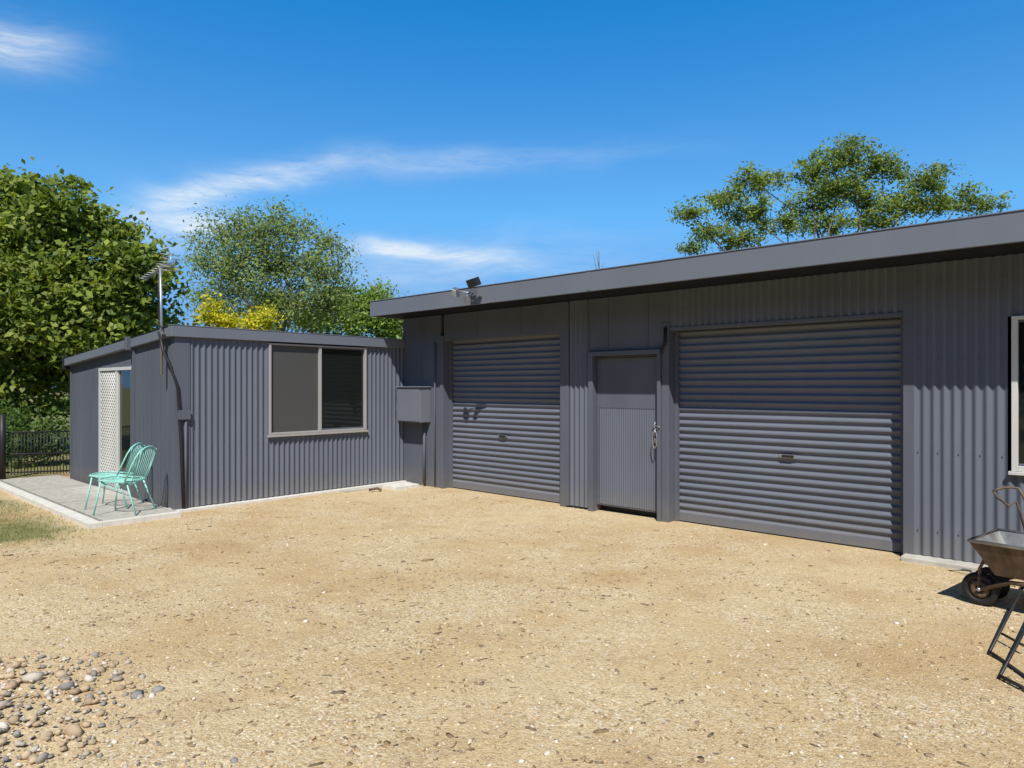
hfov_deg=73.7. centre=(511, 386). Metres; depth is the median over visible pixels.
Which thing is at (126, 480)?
metal chair
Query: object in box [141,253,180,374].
tv antenna
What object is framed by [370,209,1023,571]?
metal shed
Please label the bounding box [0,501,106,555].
grass
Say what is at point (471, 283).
security light
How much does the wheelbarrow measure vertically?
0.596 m
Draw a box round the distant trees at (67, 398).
[0,318,360,410]
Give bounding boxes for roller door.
[449,334,559,503]
[674,317,902,554]
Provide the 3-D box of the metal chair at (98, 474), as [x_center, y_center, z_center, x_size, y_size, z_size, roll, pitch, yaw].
[-5.128,1.139,8.854,0.570,0.825,0.485,0,0,-6]
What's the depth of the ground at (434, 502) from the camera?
4.35 m
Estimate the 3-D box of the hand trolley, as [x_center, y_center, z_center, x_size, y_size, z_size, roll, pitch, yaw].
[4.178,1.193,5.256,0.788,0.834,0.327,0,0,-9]
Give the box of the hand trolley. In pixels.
[992,486,1023,529]
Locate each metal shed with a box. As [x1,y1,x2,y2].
[62,324,418,512]
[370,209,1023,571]
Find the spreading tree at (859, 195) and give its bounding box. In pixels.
[664,126,1015,256]
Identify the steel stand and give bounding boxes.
[988,587,1023,689]
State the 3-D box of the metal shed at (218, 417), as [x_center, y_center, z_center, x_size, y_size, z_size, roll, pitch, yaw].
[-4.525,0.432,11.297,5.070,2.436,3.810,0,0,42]
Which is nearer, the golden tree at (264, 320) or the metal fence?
the metal fence
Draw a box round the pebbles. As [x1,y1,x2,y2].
[0,647,261,767]
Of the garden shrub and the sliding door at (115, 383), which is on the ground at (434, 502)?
the garden shrub
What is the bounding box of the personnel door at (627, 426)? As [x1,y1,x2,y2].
[597,327,666,517]
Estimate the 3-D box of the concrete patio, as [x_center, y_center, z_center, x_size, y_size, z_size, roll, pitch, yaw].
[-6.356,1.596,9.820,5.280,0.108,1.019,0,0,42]
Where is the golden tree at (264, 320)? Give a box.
[186,291,288,330]
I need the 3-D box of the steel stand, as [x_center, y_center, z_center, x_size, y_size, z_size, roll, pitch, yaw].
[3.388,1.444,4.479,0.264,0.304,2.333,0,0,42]
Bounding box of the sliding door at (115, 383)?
[98,366,131,495]
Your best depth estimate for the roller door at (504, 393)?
10.02 m
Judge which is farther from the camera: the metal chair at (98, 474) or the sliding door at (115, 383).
the sliding door at (115, 383)
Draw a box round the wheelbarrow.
[961,528,1023,605]
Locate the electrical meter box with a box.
[395,342,435,485]
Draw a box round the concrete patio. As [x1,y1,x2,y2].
[0,475,181,528]
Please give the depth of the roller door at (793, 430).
7.22 m
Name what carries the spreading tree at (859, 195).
on the ground at (434, 502)
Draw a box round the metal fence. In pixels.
[0,414,69,479]
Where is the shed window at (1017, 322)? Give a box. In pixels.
[1008,315,1023,475]
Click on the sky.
(457, 141)
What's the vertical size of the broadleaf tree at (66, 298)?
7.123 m
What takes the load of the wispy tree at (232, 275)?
on the ground at (434, 502)
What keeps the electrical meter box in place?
attached to the metal shed at (864, 389)
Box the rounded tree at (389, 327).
[272,277,409,338]
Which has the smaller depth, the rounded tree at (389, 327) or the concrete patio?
the concrete patio
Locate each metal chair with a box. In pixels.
[84,442,144,509]
[93,446,156,515]
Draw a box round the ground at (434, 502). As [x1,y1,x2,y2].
[0,392,1023,767]
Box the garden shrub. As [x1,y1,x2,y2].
[0,389,69,469]
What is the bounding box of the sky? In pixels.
[0,0,1023,337]
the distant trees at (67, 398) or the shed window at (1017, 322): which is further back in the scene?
the distant trees at (67, 398)
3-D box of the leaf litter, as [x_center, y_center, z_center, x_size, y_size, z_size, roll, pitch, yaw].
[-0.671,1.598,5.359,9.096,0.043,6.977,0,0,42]
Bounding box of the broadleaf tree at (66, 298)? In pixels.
[0,156,214,448]
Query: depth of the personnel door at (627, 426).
8.50 m
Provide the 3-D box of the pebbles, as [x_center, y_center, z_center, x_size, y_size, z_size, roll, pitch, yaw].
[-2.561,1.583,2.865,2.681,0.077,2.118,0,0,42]
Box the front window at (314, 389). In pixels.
[267,343,368,437]
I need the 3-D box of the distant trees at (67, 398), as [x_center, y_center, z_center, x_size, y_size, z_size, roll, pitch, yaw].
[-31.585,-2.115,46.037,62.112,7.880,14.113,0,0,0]
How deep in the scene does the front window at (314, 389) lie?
10.21 m
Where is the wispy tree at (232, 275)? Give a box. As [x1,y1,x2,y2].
[171,191,374,333]
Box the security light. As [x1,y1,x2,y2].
[452,277,480,302]
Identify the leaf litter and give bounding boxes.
[1,492,1023,767]

